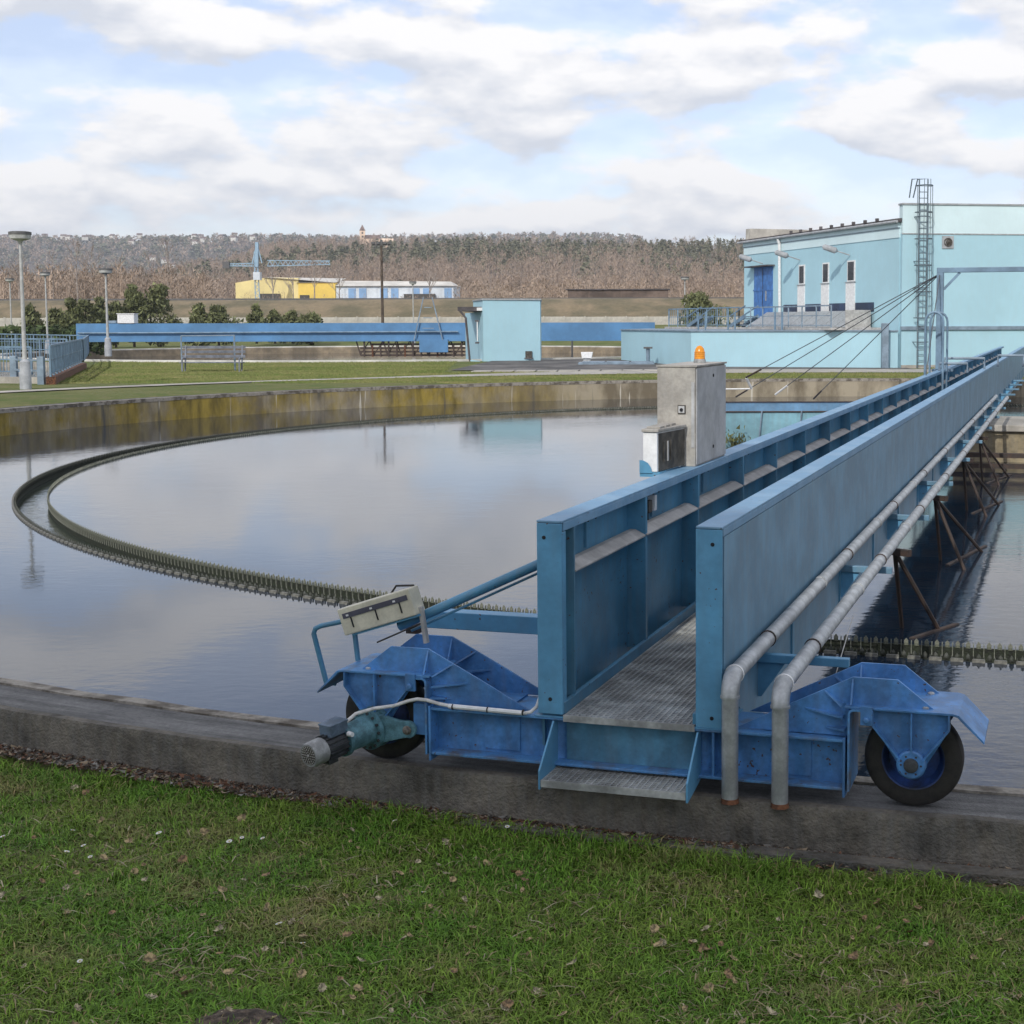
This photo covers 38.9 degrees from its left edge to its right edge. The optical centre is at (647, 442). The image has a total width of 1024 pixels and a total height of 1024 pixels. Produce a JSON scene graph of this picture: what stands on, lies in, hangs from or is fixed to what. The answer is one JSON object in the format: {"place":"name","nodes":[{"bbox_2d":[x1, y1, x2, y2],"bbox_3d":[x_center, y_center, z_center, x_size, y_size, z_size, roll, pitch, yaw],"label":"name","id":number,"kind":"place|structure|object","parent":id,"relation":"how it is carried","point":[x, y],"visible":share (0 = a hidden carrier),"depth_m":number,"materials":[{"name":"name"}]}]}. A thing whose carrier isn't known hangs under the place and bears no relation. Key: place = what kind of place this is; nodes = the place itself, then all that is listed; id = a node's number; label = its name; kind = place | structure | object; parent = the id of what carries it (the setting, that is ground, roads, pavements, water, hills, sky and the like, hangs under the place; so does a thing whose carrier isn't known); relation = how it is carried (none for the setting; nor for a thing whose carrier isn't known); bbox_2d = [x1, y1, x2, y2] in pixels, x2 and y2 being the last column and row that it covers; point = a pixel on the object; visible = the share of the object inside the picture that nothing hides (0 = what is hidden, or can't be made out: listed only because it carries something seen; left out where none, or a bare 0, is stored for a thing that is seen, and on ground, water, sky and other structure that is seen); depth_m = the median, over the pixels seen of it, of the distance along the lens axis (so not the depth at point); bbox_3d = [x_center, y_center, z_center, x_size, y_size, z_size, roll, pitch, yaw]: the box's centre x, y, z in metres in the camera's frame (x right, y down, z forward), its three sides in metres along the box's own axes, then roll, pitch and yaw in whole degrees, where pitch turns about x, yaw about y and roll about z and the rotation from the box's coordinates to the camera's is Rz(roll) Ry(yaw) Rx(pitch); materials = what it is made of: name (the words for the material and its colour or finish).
{"place":"outdoors","nodes":[
{"label":"outdoors","id":0,"kind":"place"},
{"bbox_2d":[0,240,713,276],"bbox_3d":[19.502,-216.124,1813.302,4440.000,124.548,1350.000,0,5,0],"label":"hill","id":1,"kind":"structure","parent":0,"point":[118,251],"depth_m":1958.99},
{"bbox_2d":[0,231,644,278],"bbox_3d":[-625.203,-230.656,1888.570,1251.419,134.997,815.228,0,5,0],"label":"woodland","id":2,"kind":"object","parent":1,"relation":"on","point":[36,240],"visible":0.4,"depth_m":2027.10,"materials":[{"name":"brown plant"}]},
{"bbox_2d":[0,325,741,345],"bbox_3d":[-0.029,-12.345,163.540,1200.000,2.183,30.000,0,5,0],"label":"berm","id":3,"kind":"structure","parent":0,"point":[366,342],"depth_m":153.65,"materials":[{"name":"soil"}]},
{"bbox_2d":[0,298,743,317],"bbox_3d":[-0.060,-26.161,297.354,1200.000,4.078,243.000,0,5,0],"label":"embankment","id":4,"kind":"structure","parent":0,"point":[604,307],"depth_m":185.41,"materials":[{"name":"brown soil"}]},
{"bbox_2d":[1,255,28,298],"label":"bare tree","id":5,"kind":"object","parent":4,"relation":"on","point":[18,274],"visible":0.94,"depth_m":223.22,"materials":[{"name":"brown plant"}]},
{"bbox_2d":[60,239,92,300],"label":"bare tree","id":6,"kind":"object","parent":4,"relation":"on","point":[76,251],"visible":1,"depth_m":233.22,"materials":[{"name":"brown plant"}]},
{"bbox_2d":[78,243,105,300],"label":"bare tree","id":7,"kind":"object","parent":4,"relation":"on","point":[91,261],"visible":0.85,"depth_m":258.22,"materials":[{"name":"brown plant"}]},
{"bbox_2d":[0,259,214,300],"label":"woodland","id":8,"kind":"object","parent":4,"relation":"on","point":[64,286],"visible":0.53,"depth_m":247.72,"materials":[{"name":"brown plant"}]},
{"bbox_2d":[148,236,183,297],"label":"bare tree","id":9,"kind":"object","parent":4,"relation":"on","point":[167,259],"visible":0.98,"depth_m":260.01,"materials":[{"name":"brown plant"}]},
{"bbox_2d":[222,242,329,297],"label":"tower crane","id":10,"kind":"object","parent":4,"relation":"on","point":[257,275],"visible":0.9,"depth_m":382.17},
{"bbox_2d":[303,255,330,297],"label":"bare tree","id":11,"kind":"object","parent":4,"relation":"on","point":[313,272],"visible":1,"depth_m":298.16,"materials":[{"name":"brown plant"}]},
{"bbox_2d":[328,262,350,297],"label":"bare tree","id":12,"kind":"object","parent":4,"relation":"on","point":[339,270],"visible":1,"depth_m":308.15,"materials":[{"name":"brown plant"}]},
{"bbox_2d":[235,277,459,297],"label":"industrial hall","id":13,"kind":"structure","parent":4,"relation":"on","point":[303,287],"depth_m":397.77,"materials":[{"name":"metal"}]},
{"bbox_2d":[0,297,743,300],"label":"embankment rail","id":14,"kind":"object","parent":4,"relation":"on","point":[320,298],"visible":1,"depth_m":191.06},
{"bbox_2d":[421,264,441,297],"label":"bare tree","id":15,"kind":"object","parent":4,"relation":"on","point":[433,274],"visible":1,"depth_m":308.45,"materials":[{"name":"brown plant"}]},
{"bbox_2d":[453,274,743,297],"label":"woodland","id":16,"kind":"object","parent":4,"relation":"on","point":[519,293],"visible":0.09,"depth_m":249.71,"materials":[{"name":"brown plant"}]},
{"bbox_2d":[566,289,669,297],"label":"brown shed","id":17,"kind":"structure","parent":4,"relation":"on","point":[604,293],"depth_m":228.81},
{"bbox_2d":[0,316,743,325],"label":"concrete wall","id":18,"kind":"structure","parent":0,"point":[460,319],"depth_m":173.30,"materials":[{"name":"concrete"}]},
{"bbox_2d":[0,369,932,392],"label":"path","id":19,"kind":"structure","parent":0,"point":[727,371],"depth_m":65.01,"materials":[{"name":"concrete"}]},
{"bbox_2d":[229,253,739,294],"bbox_3d":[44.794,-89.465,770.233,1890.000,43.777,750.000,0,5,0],"label":"wooded ridge","id":20,"kind":"structure","parent":0,"point":[670,266],"depth_m":735.80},
{"bbox_2d":[8,234,745,297],"bbox_3d":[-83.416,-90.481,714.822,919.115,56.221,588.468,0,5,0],"label":"woodland","id":21,"kind":"object","parent":20,"relation":"on","point":[662,251],"visible":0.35,"depth_m":696.16,"materials":[{"name":"brown plant"}]},
{"bbox_2d":[359,225,393,247],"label":"church","id":22,"kind":"structure","parent":21,"relation":"on","point":[362,231],"depth_m":973.96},
{"bbox_2d":[0,396,1023,788],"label":"water","id":23,"kind":"structure","parent":0,"point":[76,618],"depth_m":13.88,"materials":[{"name":"black liquid"}]},
{"bbox_2d":[0,345,1023,1023],"bbox_3d":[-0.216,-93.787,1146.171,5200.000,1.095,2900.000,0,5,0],"label":"ground","id":24,"kind":"structure","parent":0,"point":[30,397],"depth_m":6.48,"materials":[{"name":"plant"}]},
{"bbox_2d":[8,231,31,388],"bbox_3d":[-22.171,-4.676,51.024,0.770,5.600,0.770,0,5,0],"label":"lamp post","id":25,"kind":"object","parent":24,"relation":"on","point":[25,378],"visible":0.98,"depth_m":51.01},
{"bbox_2d":[25,302,44,336],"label":"evergreen shrub","id":26,"kind":"object","parent":24,"relation":"on","point":[32,316],"visible":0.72,"depth_m":129.12,"materials":[{"name":"green plant"}]},
{"bbox_2d":[0,356,86,384],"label":"sunken basin","id":27,"kind":"object","parent":24,"relation":"on","point":[40,375],"visible":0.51,"depth_m":56.63,"materials":[{"name":"concrete"}]},
{"bbox_2d":[0,346,32,374],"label":"railing","id":28,"kind":"object","parent":27,"relation":"on","point":[30,355],"visible":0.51,"depth_m":57.62,"materials":[{"name":"metal"}]},
{"bbox_2d":[0,338,67,359],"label":"railing","id":29,"kind":"object","parent":27,"relation":"on","point":[40,349],"visible":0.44,"depth_m":74.33,"materials":[{"name":"metal"}]},
{"bbox_2d":[0,333,89,361],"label":"railing","id":30,"kind":"object","parent":27,"relation":"on","point":[86,351],"visible":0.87,"depth_m":98.86,"materials":[{"name":"metal"}]},
{"bbox_2d":[48,339,83,376],"bbox_3d":[-26.159,-3.975,64.990,0.088,1.255,20.928,-2,5,-18],"label":"railing","id":31,"kind":"object","parent":27,"relation":"on","point":[63,356],"visible":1,"depth_m":62.44,"materials":[{"name":"metal"}]},
{"bbox_2d":[40,272,49,353],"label":"lamp post","id":32,"kind":"object","parent":24,"relation":"on","point":[45,274],"visible":0.8,"depth_m":111.46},
{"bbox_2d":[0,323,104,355],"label":"hedge","id":33,"kind":"object","parent":24,"relation":"on","point":[54,329],"visible":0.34,"depth_m":116.92,"materials":[{"name":"green plant"}]},
{"bbox_2d":[44,307,71,340],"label":"evergreen shrub","id":34,"kind":"object","parent":24,"relation":"on","point":[56,315],"visible":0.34,"depth_m":130.94,"materials":[{"name":"green plant"}]},
{"bbox_2d":[63,297,84,338],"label":"tree","id":35,"kind":"object","parent":24,"relation":"on","point":[74,311],"visible":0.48,"depth_m":133.33,"materials":[{"name":"green plant"}]},
{"bbox_2d":[77,298,102,323],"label":"tree","id":36,"kind":"object","parent":24,"relation":"on","point":[89,307],"visible":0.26,"depth_m":135.06,"materials":[{"name":"green plant"}]},
{"bbox_2d":[86,296,115,347],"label":"pine tree","id":37,"kind":"object","parent":24,"relation":"on","point":[100,313],"visible":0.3,"depth_m":137.20,"materials":[{"name":"green plant"}]},
{"bbox_2d":[98,268,112,355],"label":"lamp post","id":38,"kind":"object","parent":24,"relation":"on","point":[107,345],"visible":1,"depth_m":101.74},
{"bbox_2d":[108,300,127,347],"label":"evergreen shrub","id":39,"kind":"object","parent":24,"relation":"on","point":[115,306],"visible":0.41,"depth_m":139.06,"materials":[{"name":"green plant"}]},
{"bbox_2d":[122,283,149,346],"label":"tree","id":40,"kind":"object","parent":24,"relation":"on","point":[135,298],"visible":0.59,"depth_m":141.06,"materials":[{"name":"green plant"}]},
{"bbox_2d":[138,282,184,346],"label":"cypress tree","id":41,"kind":"object","parent":24,"relation":"on","point":[156,296],"visible":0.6,"depth_m":142.75,"materials":[{"name":"green plant"}]},
{"bbox_2d":[184,300,209,345],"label":"evergreen shrub","id":42,"kind":"object","parent":24,"relation":"on","point":[198,310],"visible":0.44,"depth_m":140.95,"materials":[{"name":"green plant"}]},
{"bbox_2d":[180,335,235,369],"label":"metal frame","id":43,"kind":"object","parent":24,"relation":"on","point":[210,335],"visible":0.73,"depth_m":70.29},
{"bbox_2d":[179,345,245,371],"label":"bench","id":44,"kind":"object","parent":24,"relation":"on","point":[241,351],"visible":0.94,"depth_m":69.36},
{"bbox_2d":[194,304,247,345],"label":"evergreen shrub","id":45,"kind":"object","parent":24,"relation":"on","point":[216,313],"visible":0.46,"depth_m":140.92,"materials":[{"name":"green plant"}]},
{"bbox_2d":[183,1008,289,1023],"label":"molehill","id":46,"kind":"object","parent":24,"relation":"on","point":[254,1015],"visible":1,"depth_m":4.86,"materials":[{"name":"soil"}]},
{"bbox_2d":[245,301,266,343],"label":"evergreen shrub","id":47,"kind":"object","parent":24,"relation":"on","point":[256,316],"visible":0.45,"depth_m":148.90,"materials":[{"name":"green plant"}]},
{"bbox_2d":[264,308,287,343],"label":"evergreen shrub","id":48,"kind":"object","parent":24,"relation":"on","point":[274,316],"visible":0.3,"depth_m":149.13,"materials":[{"name":"green plant"}]},
{"bbox_2d":[280,309,303,344],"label":"evergreen shrub","id":49,"kind":"object","parent":24,"relation":"on","point":[290,316],"visible":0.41,"depth_m":151.02,"materials":[{"name":"green plant"}]},
{"bbox_2d":[296,310,322,345],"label":"evergreen shrub","id":50,"kind":"object","parent":24,"relation":"on","point":[312,317],"visible":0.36,"depth_m":148.83,"materials":[{"name":"green plant"}]},
{"bbox_2d":[0,345,620,362],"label":"settling tank","id":51,"kind":"object","parent":24,"relation":"on","point":[301,349],"visible":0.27,"depth_m":131.92,"materials":[{"name":"concrete"}]},
{"bbox_2d":[86,353,620,359],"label":"water","id":52,"kind":"structure","parent":51,"relation":"in","point":[329,356],"depth_m":122.58,"materials":[{"name":"black liquid"}]},
{"bbox_2d":[54,297,654,356],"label":"steel bridge","id":53,"kind":"structure","parent":51,"relation":"on","point":[433,337],"depth_m":111.25,"materials":[{"name":"paint"}]},
{"bbox_2d":[109,313,138,322],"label":"white box","id":54,"kind":"object","parent":53,"relation":"on","point":[127,317],"visible":0.99,"depth_m":111.08,"materials":[{"name":"plastic"}]},
{"bbox_2d":[371,240,390,341],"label":"light mast","id":55,"kind":"object","parent":24,"relation":"on","point":[381,243],"visible":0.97,"depth_m":148.93,"materials":[{"name":"grey metal"}]},
{"bbox_2d":[458,299,541,360],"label":"pump hut","id":56,"kind":"object","parent":24,"relation":"on","point":[502,329],"visible":0.79,"depth_m":87.29,"materials":[{"name":"paint"}]},
{"bbox_2d":[0,743,1021,891],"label":"leaf litter","id":57,"kind":"object","parent":24,"relation":"on","point":[140,774],"visible":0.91,"depth_m":7.58,"materials":[{"name":"brown plant"}]},
{"bbox_2d":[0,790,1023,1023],"bbox_3d":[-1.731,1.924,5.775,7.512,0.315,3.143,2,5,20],"label":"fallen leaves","id":58,"kind":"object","parent":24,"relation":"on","point":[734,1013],"visible":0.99,"depth_m":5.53,"materials":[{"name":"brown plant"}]},
{"bbox_2d":[0,378,1023,885],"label":"tank basin","id":59,"kind":"object","parent":24,"relation":"on","point":[956,826],"visible":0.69,"depth_m":7.56,"materials":[{"name":"concrete"}]},
{"bbox_2d":[12,403,1023,664],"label":"overflow weir","id":60,"kind":"object","parent":59,"relation":"in","point":[146,557],"visible":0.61,"depth_m":17.43,"materials":[{"name":"concrete"}]},
{"bbox_2d":[17,472,256,588],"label":"channel water","id":61,"kind":"structure","parent":60,"relation":"in","point":[32,504],"depth_m":24.23,"materials":[{"name":"grey liquid"}]},
{"bbox_2d":[317,311,1023,805],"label":"scraper bridge","id":62,"kind":"structure","parent":59,"relation":"on","point":[677,603],"depth_m":7.55,"materials":[{"name":"paint"}]},
{"bbox_2d":[301,701,431,766],"bbox_3d":[-1.414,1.474,7.263,0.433,0.261,0.548,2,5,29],"label":"gear motor","id":63,"kind":"object","parent":62,"relation":"attached to","point":[334,740],"visible":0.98,"depth_m":7.31,"materials":[{"name":"teal paint"}]},
{"bbox_2d":[311,584,428,685],"bbox_3d":[-1.476,1.027,7.620,0.683,0.564,0.126,1,5,16],"label":"sensor box","id":64,"kind":"object","parent":62,"relation":"attached to","point":[390,608],"visible":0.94,"depth_m":7.54,"materials":[{"name":"beige plastic"}]},
{"bbox_2d":[347,697,537,722],"bbox_3d":[-1.089,1.385,7.284,1.125,0.240,0.171,0,5,3],"label":"motor cable","id":65,"kind":"object","parent":62,"relation":"attached to","point":[481,709],"visible":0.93,"depth_m":7.28,"materials":[{"name":"white plastic"}]},
{"bbox_2d":[647,495,656,519],"bbox_3d":[0.017,0.409,8.907,0.047,0.160,0.150,1,5,16],"label":"socket box","id":66,"kind":"object","parent":62,"relation":"attached to","point":[651,503],"visible":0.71,"depth_m":8.92,"materials":[{"name":"white plastic"}]},
{"bbox_2d":[639,423,685,476],"bbox_3d":[0.106,0.042,9.474,0.186,0.322,0.493,1,5,16],"label":"equipment box","id":67,"kind":"object","parent":62,"relation":"on","point":[663,447],"visible":1,"depth_m":9.31,"materials":[{"name":"white metal"}]},
{"bbox_2d":[656,362,726,466],"bbox_3d":[0.318,-0.216,10.117,0.287,0.684,0.906,1,5,16],"label":"control cabinet","id":68,"kind":"object","parent":62,"relation":"on","point":[691,396],"visible":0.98,"depth_m":9.73,"materials":[{"name":"grey metal"}]},
{"bbox_2d":[694,345,705,362],"bbox_3d":[0.373,-0.630,10.237,0.088,0.126,0.088,1,5,16],"label":"warning beacon","id":69,"kind":"object","parent":68,"relation":"on","point":[699,354],"visible":0.98,"depth_m":10.21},
{"bbox_2d":[892,548,959,639],"bbox_3d":[2.569,1.524,13.949,0.481,1.152,1.145,3,6,37],"label":"scraper leg frame","id":70,"kind":"object","parent":62,"relation":"hanging from","point":[897,553],"visible":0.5,"depth_m":13.75,"materials":[{"name":"metal"}]},
{"bbox_2d":[933,495,986,569],"bbox_3d":[4.199,1.161,18.260,0.790,1.156,1.974,4,6,39],"label":"scraper leg frame","id":71,"kind":"object","parent":62,"relation":"hanging from","point":[938,504],"visible":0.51,"depth_m":17.77,"materials":[{"name":"metal"}]},
{"bbox_2d":[931,267,1023,371],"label":"portal frame","id":72,"kind":"object","parent":62,"relation":"attached to","point":[940,296],"visible":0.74,"depth_m":29.27,"materials":[{"name":"paint"}]},
{"bbox_2d":[735,278,932,397],"bbox_3d":[4.082,-2.288,32.477,0.044,2.845,7.180,-3,6,-32],"label":"stay cable","id":73,"kind":"object","parent":72,"relation":"attached to","point":[741,393],"visible":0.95,"depth_m":32.31,"materials":[{"name":"metal"}]},
{"bbox_2d":[745,275,936,377],"bbox_3d":[4.121,-2.472,31.257,5.238,2.275,0.044,5,7,45],"label":"stay cable","id":74,"kind":"object","parent":72,"relation":"attached to","point":[753,373],"visible":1,"depth_m":31.27,"materials":[{"name":"metal"}]},
{"bbox_2d":[774,276,936,394],"bbox_3d":[4.492,-2.288,31.625,0.044,2.704,5.309,-3,6,-34],"label":"stay cable","id":75,"kind":"object","parent":72,"relation":"attached to","point":[780,390],"visible":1,"depth_m":31.68,"materials":[{"name":"metal"}]},
{"bbox_2d":[813,277,936,398],"bbox_3d":[5.032,-2.262,32.380,0.044,2.885,6.198,-2,5,-18],"label":"stay cable","id":76,"kind":"object","parent":72,"relation":"attached to","point":[875,337],"visible":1,"depth_m":32.16,"materials":[{"name":"metal"}]},
{"bbox_2d":[962,458,1002,516],"bbox_3d":[5.595,0.758,23.045,0.790,1.156,1.974,4,6,39],"label":"scraper leg frame","id":77,"kind":"object","parent":62,"relation":"hanging from","point":[966,466],"visible":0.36,"depth_m":22.57,"materials":[{"name":"metal"}]},
{"bbox_2d":[978,436,1012,485],"bbox_3d":[6.823,0.404,27.255,0.790,1.156,1.974,4,6,39],"label":"scraper leg frame","id":78,"kind":"object","parent":62,"relation":"hanging from","point":[983,444],"visible":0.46,"depth_m":26.78,"materials":[{"name":"metal"}]},
{"bbox_2d":[720,395,997,804],"bbox_3d":[4.148,0.311,19.717,0.094,0.647,27.002,1,5,16],"label":"steel pipe","id":79,"kind":"object","parent":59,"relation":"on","point":[740,667],"visible":1,"depth_m":7.67,"materials":[{"name":"grey metal"}]},
{"bbox_2d":[770,396,1008,809],"bbox_3d":[4.380,0.331,19.651,0.094,0.617,27.002,1,5,16],"label":"steel pipe","id":80,"kind":"object","parent":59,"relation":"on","point":[787,678],"visible":1,"depth_m":7.56,"materials":[{"name":"grey metal"}]},
{"bbox_2d":[957,416,1023,468],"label":"pier","id":81,"kind":"structure","parent":59,"relation":"on","point":[1004,442],"depth_m":30.76,"materials":[{"name":"concrete"}]},
{"bbox_2d":[453,358,910,371],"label":"yard","id":82,"kind":"structure","parent":24,"relation":"on","point":[560,365],"depth_m":73.80,"materials":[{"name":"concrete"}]},
{"bbox_2d":[578,361,653,364],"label":"hatch","id":83,"kind":"object","parent":82,"relation":"on","point":[612,362],"visible":0.98,"depth_m":79.01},
{"bbox_2d":[620,323,897,367],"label":"clarifier basin","id":84,"kind":"object","parent":82,"relation":"on","point":[748,348],"visible":0.9,"depth_m":73.87,"materials":[{"name":"paint"}]},
{"bbox_2d":[665,310,880,329],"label":"screen platform","id":85,"kind":"structure","parent":84,"relation":"on","point":[840,318],"depth_m":77.99,"materials":[{"name":"concrete"}]},
{"bbox_2d":[687,307,713,326],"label":"stair","id":86,"kind":"object","parent":85,"relation":"on","point":[692,323],"visible":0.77,"depth_m":90.38,"materials":[{"name":"metal"}]},
{"bbox_2d":[668,307,739,326],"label":"railing","id":87,"kind":"object","parent":85,"relation":"on","point":[717,308],"visible":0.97,"depth_m":89.78,"materials":[{"name":"metal"}]},
{"bbox_2d":[729,305,758,326],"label":"stair","id":88,"kind":"object","parent":85,"relation":"on","point":[741,318],"visible":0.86,"depth_m":83.69,"materials":[{"name":"metal"}]},
{"bbox_2d":[738,305,831,327],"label":"railing","id":89,"kind":"object","parent":85,"relation":"on","point":[788,325],"visible":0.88,"depth_m":76.27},
{"bbox_2d":[678,290,733,326],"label":"pine tree","id":90,"kind":"object","parent":24,"relation":"on","point":[700,298],"visible":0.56,"depth_m":126.88,"materials":[{"name":"green plant"}]},
{"bbox_2d":[737,203,1023,367],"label":"plant building","id":91,"kind":"structure","parent":24,"relation":"on","point":[864,265],"depth_m":72.45,"materials":[{"name":"blue paint"}]},
{"bbox_2d":[754,266,772,317],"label":"door","id":92,"kind":"structure","parent":91,"relation":"in","point":[767,271],"depth_m":87.52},
{"bbox_2d":[799,264,804,284],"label":"window","id":93,"kind":"structure","parent":91,"relation":"in","point":[801,267],"depth_m":82.38,"materials":[{"name":"glass"}]},
{"bbox_2d":[822,262,828,282],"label":"window","id":94,"kind":"structure","parent":91,"relation":"in","point":[825,266],"depth_m":79.49,"materials":[{"name":"white plastic"}]},
{"bbox_2d":[847,260,855,281],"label":"window","id":95,"kind":"structure","parent":91,"relation":"in","point":[851,264],"depth_m":76.58,"materials":[{"name":"white plastic"}]},
{"bbox_2d":[855,302,873,310],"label":"strip window","id":96,"kind":"structure","parent":91,"relation":"in","point":[867,305],"depth_m":75.24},
{"bbox_2d":[909,179,932,367],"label":"roof ladder","id":97,"kind":"object","parent":91,"relation":"attached to","point":[930,185],"visible":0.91,"depth_m":71.15,"materials":[{"name":"metal"}]},
{"bbox_2d":[0,0,1023,248],"label":"sky","id":98,"kind":"structure","parent":0,"point":[649,119],"materials":[{"name":"white"}]},
{"bbox_2d":[49,406,1023,649],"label":"water","id":99,"kind":"structure","parent":0,"point":[443,508],"depth_m":23.30,"materials":[{"name":"black liquid"}]},
{"bbox_2d":[726,425,750,448],"bbox_3d":[2.040,-0.068,33.387,0.724,0.716,0.463,0,5,0],"label":"grass tuft","id":100,"kind":"object","parent":99,"relation":"in","point":[732,440],"visible":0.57,"depth_m":33.38,"materials":[{"name":"green plant"}]},
{"bbox_2d":[726,378,852,447],"bbox_3d":[4.143,-0.622,35.305,6.911,2.138,4.114,0,5,0],"label":"scum trough","id":101,"kind":"object","parent":99,"relation":"in","point":[756,419],"visible":0.19,"depth_m":33.69,"materials":[{"name":"paint"}]},
{"bbox_2d":[58,361,1023,383],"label":"grass","id":102,"kind":"structure","parent":0,"point":[208,372],"depth_m":63.90,"materials":[{"name":"plant"}]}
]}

